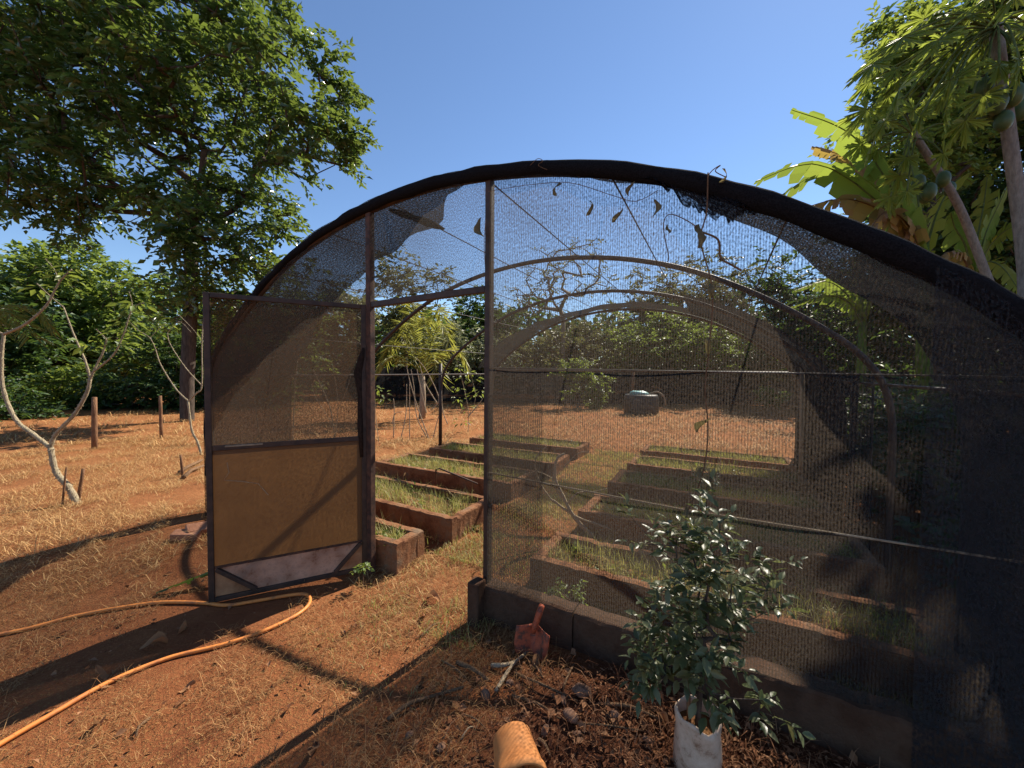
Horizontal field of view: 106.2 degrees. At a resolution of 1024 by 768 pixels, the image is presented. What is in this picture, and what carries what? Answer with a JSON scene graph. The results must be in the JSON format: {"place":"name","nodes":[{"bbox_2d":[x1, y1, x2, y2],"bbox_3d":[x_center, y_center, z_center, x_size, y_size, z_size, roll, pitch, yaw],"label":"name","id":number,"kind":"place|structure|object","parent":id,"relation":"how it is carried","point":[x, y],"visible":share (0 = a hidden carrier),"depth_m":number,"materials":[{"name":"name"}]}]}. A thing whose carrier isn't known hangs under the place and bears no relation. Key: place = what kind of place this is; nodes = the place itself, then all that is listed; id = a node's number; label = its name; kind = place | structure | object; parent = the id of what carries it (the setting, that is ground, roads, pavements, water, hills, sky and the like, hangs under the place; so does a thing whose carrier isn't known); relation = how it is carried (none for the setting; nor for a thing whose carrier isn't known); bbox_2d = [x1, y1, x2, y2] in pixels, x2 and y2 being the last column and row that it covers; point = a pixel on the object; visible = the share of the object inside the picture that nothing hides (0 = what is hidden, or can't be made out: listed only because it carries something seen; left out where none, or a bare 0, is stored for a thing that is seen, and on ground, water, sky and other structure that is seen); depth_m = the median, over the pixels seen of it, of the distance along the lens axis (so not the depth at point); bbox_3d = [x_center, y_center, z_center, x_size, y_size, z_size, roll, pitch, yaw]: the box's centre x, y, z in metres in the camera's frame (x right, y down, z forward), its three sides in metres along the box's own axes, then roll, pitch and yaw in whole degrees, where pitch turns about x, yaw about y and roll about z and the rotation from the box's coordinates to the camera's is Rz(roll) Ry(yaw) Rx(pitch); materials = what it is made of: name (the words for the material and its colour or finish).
{"place":"outdoors","nodes":[
{"label":"outdoors","id":0,"kind":"place"},
{"bbox_2d":[0,385,1018,767],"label":"ground","id":1,"kind":"structure","parent":0,"point":[156,745],"depth_m":2.26,"materials":[{"name":"soil"}]},
{"bbox_2d":[0,301,61,349],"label":"palm","id":2,"kind":"object","parent":1,"relation":"on","point":[8,313],"visible":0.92,"depth_m":8.31,"materials":[{"name":"green plant"}]},
{"bbox_2d":[0,367,74,421],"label":"shrub","id":3,"kind":"object","parent":1,"relation":"on","point":[22,411],"visible":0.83,"depth_m":12.19,"materials":[{"name":"green plant"}]},
{"bbox_2d":[0,284,90,396],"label":"broadleaf tree","id":4,"kind":"object","parent":1,"relation":"on","point":[33,349],"visible":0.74,"depth_m":15.00,"materials":[{"name":"green plant"}]},
{"bbox_2d":[0,362,122,408],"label":"shrub","id":5,"kind":"object","parent":1,"relation":"on","point":[55,380],"visible":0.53,"depth_m":14.65,"materials":[{"name":"green plant"}]},
{"bbox_2d":[61,467,67,505],"bbox_3d":[-5.293,1.254,4.546,0.094,0.546,0.020,1,2,0],"label":"stake","id":6,"kind":"object","parent":1,"relation":"on","point":[64,485],"visible":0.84,"depth_m":4.54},
{"bbox_2d":[0,259,157,503],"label":"bare sapling","id":7,"kind":"object","parent":1,"relation":"on","point":[59,476],"visible":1,"depth_m":4.55,"materials":[{"name":"grey plant"}]},
{"bbox_2d":[77,468,84,499],"bbox_3d":[-5.268,1.277,4.700,0.109,0.491,0.037,1,2,0],"label":"stake","id":8,"kind":"object","parent":1,"relation":"on","point":[80,486],"visible":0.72,"depth_m":4.69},
{"bbox_2d":[0,236,180,395],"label":"broadleaf tree","id":9,"kind":"object","parent":1,"relation":"on","point":[29,263],"visible":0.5,"depth_m":17.98,"materials":[{"name":"green plant"}]},
{"bbox_2d":[91,397,97,448],"bbox_3d":[-8.374,0.826,7.714,0.107,1.128,0.091,0,2,-22],"label":"stake","id":10,"kind":"object","parent":1,"relation":"on","point":[94,428],"visible":0.84,"depth_m":7.69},
{"bbox_2d":[95,665,117,679],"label":"dry leaf","id":11,"kind":"object","parent":1,"relation":"on","point":[99,670],"visible":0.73,"depth_m":2.02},
{"bbox_2d":[52,306,250,410],"bbox_3d":[-14.321,-0.712,15.396,7.663,4.620,4.254,1,2,0],"label":"shrub","id":12,"kind":"object","parent":1,"relation":"on","point":[128,396],"visible":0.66,"depth_m":14.90,"materials":[{"name":"green plant"}]},
{"bbox_2d":[140,631,167,648],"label":"dry leaf","id":13,"kind":"object","parent":1,"relation":"on","point":[158,636],"visible":1,"depth_m":2.25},
{"bbox_2d":[0,592,311,746],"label":"garden hose","id":14,"kind":"object","parent":1,"relation":"on","point":[72,702],"visible":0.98,"depth_m":2.36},
{"bbox_2d":[158,396,162,438],"bbox_3d":[-8.108,0.810,8.887,0.069,1.081,0.065,0,2,-22],"label":"stake","id":15,"kind":"object","parent":1,"relation":"on","point":[160,418],"visible":0.84,"depth_m":8.87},
{"bbox_2d":[132,314,202,454],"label":"bare sapling","id":16,"kind":"object","parent":1,"relation":"on","point":[191,427],"visible":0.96,"depth_m":7.24,"materials":[{"name":"grey plant"}]},
{"bbox_2d":[164,619,187,634],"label":"dry leaf","id":17,"kind":"object","parent":1,"relation":"on","point":[183,627],"visible":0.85,"depth_m":2.39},
{"bbox_2d":[179,455,183,476],"bbox_3d":[-5.056,1.283,5.892,0.061,0.398,0.037,1,2,0],"label":"stake","id":18,"kind":"object","parent":1,"relation":"on","point":[181,465],"visible":0.83,"depth_m":5.88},
{"bbox_2d":[156,572,207,593],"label":"cut leaf","id":19,"kind":"object","parent":1,"relation":"on","point":[191,579],"visible":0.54,"depth_m":2.82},
{"bbox_2d":[170,529,201,540],"bbox_3d":[-3.123,1.448,3.690,0.220,0.070,0.110,6,9,-17],"label":"brick","id":20,"kind":"object","parent":1,"relation":"on","point":[175,534],"visible":0.86,"depth_m":3.65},
{"bbox_2d":[0,0,383,421],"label":"broadleaf tree","id":21,"kind":"object","parent":1,"relation":"on","point":[52,43],"visible":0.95,"depth_m":10.75,"materials":[{"name":"green plant"}]},
{"bbox_2d":[182,465,203,478],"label":"branch","id":22,"kind":"object","parent":1,"relation":"on","point":[188,472],"visible":0.97,"depth_m":5.98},
{"bbox_2d":[185,521,206,533],"bbox_3d":[-3.070,1.422,3.788,0.110,0.070,0.220,38,18,34],"label":"brick","id":23,"kind":"object","parent":1,"relation":"on","point":[193,527],"visible":0.43,"depth_m":3.76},
{"bbox_2d":[144,278,345,403],"bbox_3d":[-12.072,-1.621,18.303,8.735,6.820,6.253,1,2,0],"label":"broadleaf tree","id":24,"kind":"object","parent":1,"relation":"on","point":[198,376],"visible":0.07,"depth_m":17.23,"materials":[{"name":"green plant"}]},
{"bbox_2d":[307,738,319,755],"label":"dry leaf","id":25,"kind":"object","parent":1,"relation":"on","point":[313,749],"visible":0.98,"depth_m":1.66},
{"bbox_2d":[300,284,389,397],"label":"broadleaf tree","id":26,"kind":"object","parent":1,"relation":"on","point":[376,314],"visible":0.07,"depth_m":20.76,"materials":[{"name":"green plant"}]},
{"bbox_2d":[351,561,374,585],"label":"weed plant","id":27,"kind":"object","parent":1,"relation":"on","point":[366,565],"visible":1,"depth_m":2.92,"materials":[{"name":"green plant"}]},
{"bbox_2d":[375,385,392,441],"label":"young plant","id":28,"kind":"object","parent":1,"relation":"on","point":[382,400],"visible":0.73,"depth_m":8.66,"materials":[{"name":"green plant"}]},
{"bbox_2d":[376,518,424,575],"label":"raised bed","id":29,"kind":"object","parent":1,"relation":"on","point":[401,552],"visible":0.2,"depth_m":3.21,"materials":[{"name":"red brick"}]},
{"bbox_2d":[349,245,463,367],"bbox_3d":[-6.786,-4.377,25.786,6.966,10.131,6.716,2,3,42],"label":"broadleaf tree","id":30,"kind":"object","parent":1,"relation":"on","point":[389,322],"visible":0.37,"depth_m":25.38,"materials":[{"name":"green plant"}]},
{"bbox_2d":[375,302,471,418],"bbox_3d":[-3.109,-0.927,12.999,3.291,4.200,2.856,1,2,17],"label":"palm","id":31,"kind":"object","parent":1,"relation":"on","point":[412,327],"visible":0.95,"depth_m":12.93,"materials":[{"name":"green plant"}]},
{"bbox_2d":[387,685,463,721],"bbox_3d":[-0.420,1.547,1.883,0.374,0.049,0.054,0,2,-25],"label":"stick","id":32,"kind":"object","parent":1,"relation":"on","point":[409,703],"visible":0.98,"depth_m":1.88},
{"bbox_2d":[426,589,439,599],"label":"dry leaf","id":33,"kind":"object","parent":1,"relation":"on","point":[433,593],"visible":0.96,"depth_m":2.75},
{"bbox_2d":[375,475,492,544],"bbox_3d":[-1.465,1.386,4.581,2.456,0.284,0.763,2,2,29],"label":"raised bed","id":34,"kind":"object","parent":1,"relation":"on","point":[445,527],"visible":0.41,"depth_m":4.00,"materials":[{"name":"red brick"}]},
{"bbox_2d":[0,571,868,767],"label":"leaf litter","id":35,"kind":"object","parent":1,"relation":"on","point":[580,723],"visible":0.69,"depth_m":1.73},
{"bbox_2d":[392,359,482,438],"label":"bare shrub","id":36,"kind":"object","parent":1,"relation":"on","point":[393,422],"visible":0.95,"depth_m":9.15,"materials":[{"name":"brown wood"}]},
{"bbox_2d":[0,400,878,606],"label":"dry straw","id":37,"kind":"object","parent":1,"relation":"on","point":[128,439],"visible":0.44,"depth_m":5.94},
{"bbox_2d":[375,453,535,500],"bbox_3d":[-0.891,1.351,5.725,2.402,0.284,0.777,2,2,27],"label":"raised bed","id":38,"kind":"object","parent":1,"relation":"on","point":[424,475],"visible":0.57,"depth_m":5.50,"materials":[{"name":"red brick"}]},
{"bbox_2d":[435,468,477,485],"bbox_3d":[-0.682,1.267,4.678,0.646,0.429,0.028,2,2,30],"label":"bent rod","id":39,"kind":"object","parent":1,"relation":"on","point":[452,474],"visible":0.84,"depth_m":4.72,"materials":[{"name":"metal"}]},
{"bbox_2d":[395,317,521,401],"bbox_3d":[-2.802,-1.291,19.981,6.726,4.455,3.657,1,2,0],"label":"shrub","id":40,"kind":"object","parent":1,"relation":"on","point":[478,346],"visible":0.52,"depth_m":19.52,"materials":[{"name":"green plant"}]},
{"bbox_2d":[451,364,483,431],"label":"climbing plant","id":41,"kind":"object","parent":1,"relation":"on","point":[469,381],"visible":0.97,"depth_m":10.31,"materials":[{"name":"green plant"}]},
{"bbox_2d":[456,660,488,681],"bbox_3d":[-0.212,1.539,2.067,0.238,0.048,0.026,2,3,37],"label":"stick","id":42,"kind":"object","parent":1,"relation":"on","point":[471,668],"visible":0.89,"depth_m":2.06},
{"bbox_2d":[431,284,527,368],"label":"broadleaf tree","id":43,"kind":"object","parent":1,"relation":"on","point":[475,306],"visible":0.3,"depth_m":24.31,"materials":[{"name":"green plant"}]},
{"bbox_2d":[481,688,490,700],"bbox_3d":[-0.130,1.538,1.904,0.060,0.044,0.032,10,-24,44],"label":"stone","id":44,"kind":"object","parent":1,"relation":"on","point":[486,692],"visible":0.88,"depth_m":1.90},
{"bbox_2d":[429,442,569,477],"bbox_3d":[-0.269,1.323,6.835,2.454,0.274,0.764,2,2,27],"label":"raised bed","id":45,"kind":"object","parent":1,"relation":"on","point":[441,451],"visible":0.42,"depth_m":6.70,"materials":[{"name":"concrete"}]},
{"bbox_2d":[0,259,1001,394],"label":"wood","id":46,"kind":"object","parent":1,"relation":"on","point":[414,363],"visible":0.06,"depth_m":28.59,"materials":[{"name":"green plant"}]},
{"bbox_2d":[490,660,513,667],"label":"stick","id":47,"kind":"object","parent":1,"relation":"on","point":[499,665],"visible":0.85,"depth_m":2.09,"materials":[{"name":"grey wood"}]},
{"bbox_2d":[0,444,1006,767],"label":"dry clippings","id":48,"kind":"object","parent":1,"relation":"on","point":[358,626],"visible":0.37,"depth_m":2.22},
{"bbox_2d":[494,651,528,692],"bbox_3d":[0.002,1.540,2.082,0.028,0.047,0.361,2,2,28],"label":"stick","id":49,"kind":"object","parent":1,"relation":"on","point":[504,676],"visible":0.91,"depth_m":2.03,"materials":[{"name":"brown wood"}]},
{"bbox_2d":[493,721,546,767],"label":"flower pot","id":50,"kind":"object","parent":1,"relation":"on","point":[514,745],"visible":1,"depth_m":1.49,"materials":[{"name":"ceramic"}]},
{"bbox_2d":[469,434,589,458],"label":"raised bed","id":51,"kind":"object","parent":1,"relation":"on","point":[475,439],"visible":0.26,"depth_m":7.68,"materials":[{"name":"red brick"}]},
{"bbox_2d":[514,604,549,660],"bbox_3d":[0.126,1.431,2.237,0.203,0.292,0.113,5,4,20],"label":"spade","id":52,"kind":"object","parent":1,"relation":"on","point":[534,637],"visible":0.88,"depth_m":2.23,"materials":[{"name":"red paint"}]},
{"bbox_2d":[511,694,559,718],"bbox_3d":[0.109,1.521,1.822,0.262,0.041,0.013,2,2,33],"label":"stick","id":53,"kind":"object","parent":1,"relation":"on","point":[534,702],"visible":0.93,"depth_m":1.82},
{"bbox_2d":[532,654,539,669],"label":"dry leaf","id":54,"kind":"object","parent":1,"relation":"on","point":[536,659],"visible":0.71,"depth_m":2.12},
{"bbox_2d":[537,737,550,757],"bbox_3d":[0.136,1.532,1.625,0.021,0.035,0.086,-1,2,-29],"label":"stick","id":55,"kind":"object","parent":1,"relation":"on","point":[541,741],"visible":0.96,"depth_m":1.62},
{"bbox_2d":[515,672,577,701],"bbox_3d":[0.162,1.528,1.936,0.367,0.055,0.029,2,2,36],"label":"stick","id":56,"kind":"object","parent":1,"relation":"on","point":[544,685],"visible":0.85,"depth_m":1.92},
{"bbox_2d":[504,237,615,364],"bbox_3d":[2.686,-3.721,21.534,6.525,9.285,4.883,1,2,0],"label":"broadleaf tree","id":57,"kind":"object","parent":1,"relation":"on","point":[563,277],"visible":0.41,"depth_m":21.57,"materials":[{"name":"green plant"}]},
{"bbox_2d":[499,317,622,368],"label":"broadleaf tree","id":58,"kind":"object","parent":1,"relation":"on","point":[549,349],"visible":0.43,"depth_m":22.37,"materials":[{"name":"green plant"}]},
{"bbox_2d":[544,577,587,605],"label":"weed plant","id":59,"kind":"object","parent":1,"relation":"on","point":[569,589],"visible":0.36,"depth_m":2.49,"materials":[{"name":"green plant"}]},
{"bbox_2d":[562,708,578,722],"bbox_3d":[0.267,1.510,1.754,0.064,0.045,0.086,26,-19,-32],"label":"stone","id":60,"kind":"object","parent":1,"relation":"on","point":[567,712],"visible":0.94,"depth_m":1.74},
{"bbox_2d":[274,626,886,767],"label":"fine twigs","id":61,"kind":"object","parent":1,"relation":"on","point":[726,739],"visible":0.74,"depth_m":1.69,"materials":[{"name":"wood"}]},
{"bbox_2d":[547,357,616,408],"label":"shrub","id":62,"kind":"object","parent":1,"relation":"on","point":[589,390],"visible":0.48,"depth_m":16.78,"materials":[{"name":"green plant"}]},
{"bbox_2d":[572,682,591,698],"bbox_3d":[0.342,1.507,1.892,0.100,0.053,0.078,6,2,0],"label":"stone","id":63,"kind":"object","parent":1,"relation":"on","point":[580,688],"visible":0.86,"depth_m":1.87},
{"bbox_2d":[571,722,643,731],"bbox_3d":[0.424,1.525,1.713,0.324,0.032,0.022,1,2,5],"label":"stick","id":64,"kind":"object","parent":1,"relation":"on","point":[607,725],"visible":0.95,"depth_m":1.71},
{"bbox_2d":[203,159,1023,767],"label":"shade house","id":65,"kind":"structure","parent":1,"relation":"on","point":[963,325],"depth_m":1.93,"materials":[{"name":"fabric"}]},
{"bbox_2d":[202,292,368,602],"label":"gate","id":66,"kind":"structure","parent":65,"relation":"attached to","point":[282,513],"depth_m":2.82,"materials":[{"name":"metal"}]},
{"bbox_2d":[484,219,485,259],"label":"dry vine","id":67,"kind":"object","parent":65,"relation":"hanging from","point":[484,240],"visible":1,"depth_m":2.44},
{"bbox_2d":[474,217,483,236],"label":"hanging leaf","id":68,"kind":"object","parent":67,"relation":"hanging from","point":[477,230],"visible":1,"depth_m":2.44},
{"bbox_2d":[488,182,657,201],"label":"dry vine","id":69,"kind":"object","parent":65,"relation":"attached to","point":[577,184],"visible":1,"depth_m":2.14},
{"bbox_2d":[653,199,661,215],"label":"hanging leaf","id":70,"kind":"object","parent":65,"relation":"attached to","point":[658,205],"visible":1,"depth_m":1.95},
{"bbox_2d":[688,172,713,510],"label":"dry vine","id":71,"kind":"object","parent":65,"relation":"hanging from","point":[710,340],"visible":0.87,"depth_m":1.86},
{"bbox_2d":[663,214,702,261],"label":"dry vine","id":72,"kind":"object","parent":71,"relation":"attached to","point":[664,233],"visible":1,"depth_m":1.93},
{"bbox_2d":[694,224,706,248],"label":"hanging leaf","id":73,"kind":"object","parent":71,"relation":"hanging from","point":[701,236],"visible":0.98,"depth_m":1.84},
{"bbox_2d":[694,418,709,432],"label":"hanging leaf","id":74,"kind":"object","parent":71,"relation":"hanging from","point":[698,425],"visible":1,"depth_m":1.88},
{"bbox_2d":[705,337,710,354],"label":"hanging leaf","id":75,"kind":"object","parent":71,"relation":"hanging from","point":[707,345],"visible":1,"depth_m":1.84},
{"bbox_2d":[708,284,714,299],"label":"hanging leaf","id":76,"kind":"object","parent":71,"relation":"hanging from","point":[711,289],"visible":1,"depth_m":1.83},
{"bbox_2d":[703,232,741,270],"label":"dry vine","id":77,"kind":"object","parent":71,"relation":"attached to","point":[719,253],"visible":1,"depth_m":1.82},
{"bbox_2d":[322,366,907,404],"bbox_3d":[4.808,0.123,19.895,30.595,1.950,1.082,1,2,3],"label":"cloth fence","id":78,"kind":"object","parent":1,"relation":"on","point":[395,385],"visible":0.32,"depth_m":19.57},
{"bbox_2d":[272,433,964,720],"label":"weeds","id":79,"kind":"object","parent":1,"relation":"on","point":[456,507],"visible":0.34,"depth_m":3.77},
{"bbox_2d":[604,702,662,721],"bbox_3d":[0.562,1.519,1.792,0.260,0.042,0.024,1,2,13],"label":"stick","id":80,"kind":"object","parent":1,"relation":"on","point":[619,704],"visible":0.89,"depth_m":1.80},
{"bbox_2d":[623,390,665,415],"bbox_3d":[5.034,0.708,15.003,1.326,0.925,1.314,-1,2,-28],"label":"water tank","id":81,"kind":"object","parent":1,"relation":"on","point":[644,398],"visible":0.69,"depth_m":14.47,"materials":[{"name":"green plastic"}]},
{"bbox_2d":[656,711,668,731],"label":"dry leaf","id":82,"kind":"object","parent":1,"relation":"on","point":[663,715],"visible":0.94,"depth_m":1.75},
{"bbox_2d":[599,302,780,378],"bbox_3d":[9.485,-1.756,20.578,9.851,5.568,6.819,1,2,0],"label":"broadleaf tree","id":83,"kind":"object","parent":1,"relation":"on","point":[703,357],"visible":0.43,"depth_m":20.27,"materials":[{"name":"green plant"}]},
{"bbox_2d":[600,247,783,367],"bbox_3d":[13.711,-4.782,28.950,14.262,11.082,8.067,1,2,0],"label":"broadleaf tree","id":84,"kind":"object","parent":1,"relation":"on","point":[693,290],"visible":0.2,"depth_m":28.10,"materials":[{"name":"green plant"}]},
{"bbox_2d":[614,468,815,767],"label":"potted shrub","id":85,"kind":"object","parent":1,"relation":"on","point":[697,741],"visible":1,"depth_m":1.51,"materials":[{"name":"green plant"}]},
{"bbox_2d":[641,444,796,471],"bbox_3d":[3.533,1.358,6.798,2.340,0.273,0.718,2,2,28],"label":"raised bed","id":86,"kind":"object","parent":1,"relation":"on","point":[743,464],"visible":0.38,"depth_m":6.57,"materials":[{"name":"red brick"}]},
{"bbox_2d":[375,435,926,648],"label":"broad leaf weeds","id":87,"kind":"object","parent":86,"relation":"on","point":[391,528],"visible":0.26,"depth_m":3.42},
{"bbox_2d":[627,455,812,492],"bbox_3d":[3.002,1.387,5.794,2.340,0.275,0.766,2,2,29],"label":"raised bed","id":88,"kind":"object","parent":1,"relation":"on","point":[767,478],"visible":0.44,"depth_m":5.57,"materials":[{"name":"red brick"}]},
{"bbox_2d":[608,469,838,531],"bbox_3d":[2.442,1.414,4.758,2.342,0.285,0.767,2,2,28],"label":"raised bed","id":89,"kind":"object","parent":1,"relation":"on","point":[819,524],"visible":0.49,"depth_m":4.51,"materials":[{"name":"red brick"}]},
{"bbox_2d":[689,467,720,490],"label":"shrub","id":90,"kind":"object","parent":89,"relation":"on","point":[690,477],"visible":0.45,"depth_m":4.56,"materials":[{"name":"green plant"}]},
{"bbox_2d":[578,494,884,596],"bbox_3d":[1.851,1.442,3.648,2.340,0.295,0.666,2,2,28],"label":"raised bed","id":91,"kind":"object","parent":1,"relation":"on","point":[798,555],"visible":0.25,"depth_m":3.25,"materials":[{"name":"red brick"}]},
{"bbox_2d":[525,447,612,538],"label":"dead branch","id":92,"kind":"object","parent":91,"relation":"on","point":[578,522],"visible":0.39,"depth_m":3.73,"materials":[{"name":"brown wood"}]},
{"bbox_2d":[530,531,976,721],"bbox_3d":[1.298,1.474,2.613,2.347,0.294,0.577,2,2,28],"label":"raised bed","id":93,"kind":"object","parent":1,"relation":"on","point":[873,656],"visible":0.25,"depth_m":2.21,"materials":[{"name":"red brick"}]},
{"bbox_2d":[731,243,914,404],"bbox_3d":[16.492,-3.051,18.941,11.714,8.372,7.580,0,2,-17],"label":"broadleaf tree","id":94,"kind":"object","parent":1,"relation":"on","point":[839,347],"visible":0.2,"depth_m":18.57,"materials":[{"name":"green plant"}]},
{"bbox_2d":[791,279,871,388],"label":"banana plant","id":95,"kind":"object","parent":1,"relation":"on","point":[849,312],"visible":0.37,"depth_m":10.34,"materials":[{"name":"green plant"}]},
{"bbox_2d":[753,108,978,391],"bbox_3d":[6.168,-1.778,7.066,4.652,6.481,1.638,0,2,-20],"label":"banana plant","id":96,"kind":"object","parent":1,"relation":"on","point":[856,194],"visible":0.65,"depth_m":6.75,"materials":[{"name":"green plant"}]},
{"bbox_2d":[846,378,954,494],"bbox_3d":[5.428,0.843,5.088,1.853,1.857,2.144,2,2,31],"label":"shrub","id":97,"kind":"object","parent":1,"relation":"on","point":[883,414],"visible":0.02,"depth_m":5.23,"materials":[{"name":"green plant"}]},
{"bbox_2d":[846,362,955,444],"bbox_3d":[6.370,0.587,6.467,2.153,1.945,2.195,-1,3,-39],"label":"shrub","id":98,"kind":"object","parent":1,"relation":"on","point":[898,378],"visible":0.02,"depth_m":6.43,"materials":[{"name":"green plant"}]},
{"bbox_2d":[787,137,1023,380],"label":"broadleaf tree","id":99,"kind":"object","parent":1,"relation":"on","point":[874,306],"visible":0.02,"depth_m":12.31,"materials":[{"name":"green plant"}]},
{"bbox_2d":[807,0,1021,386],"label":"broadleaf tree","id":100,"kind":"object","parent":1,"relation":"on","point":[970,164],"visible":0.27,"depth_m":7.81,"materials":[{"name":"green plant"}]},
{"bbox_2d":[841,103,1013,363],"bbox_3d":[6.517,-1.665,6.338,3.305,6.315,1.626,0,2,-19],"label":"papaya tree","id":101,"kind":"object","parent":1,"relation":"on","point":[923,190],"visible":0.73,"depth_m":6.03,"materials":[{"name":"green plant"}]},
{"bbox_2d":[833,0,1023,296],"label":"papaya tree","id":102,"kind":"object","parent":1,"relation":"on","point":[996,96],"visible":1,"depth_m":4.69,"materials":[{"name":"green plant"}]},
{"bbox_2d":[840,393,1021,537],"bbox_3d":[4.779,0.944,3.961,2.175,1.689,2.060,2,3,43],"label":"shrub","id":103,"kind":"object","parent":1,"relation":"on","point":[904,461],"visible":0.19,"depth_m":4.15,"materials":[{"name":"green plant"}]},
{"bbox_2d":[844,0,1023,292],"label":"broadleaf tree","id":104,"kind":"object","parent":1,"relation":"on","point":[968,199],"visible":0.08,"depth_m":8.94,"materials":[{"name":"green plant"}]},
{"bbox_2d":[893,450,1013,588],"bbox_3d":[4.081,1.061,2.766,2.268,1.458,1.789,-1,2,-27],"label":"shrub","id":105,"kind":"object","parent":1,"relation":"on","point":[930,532],"visible":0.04,"depth_m":3.08,"materials":[{"name":"green plant"}]},
{"bbox_2d":[941,174,1016,293],"bbox_3d":[9.383,-1.550,7.634,2.643,6.037,1.118,0,2,-25],"label":"banana plant","id":106,"kind":"object","parent":1,"relation":"on","point":[986,222],"visible":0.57,"depth_m":7.74,"materials":[{"name":"green plant"}]},
{"bbox_2d":[0,0,1023,366],"label":"sky","id":107,"kind":"structure","parent":0,"point":[702,86],"materials":[{"name":"blue"}]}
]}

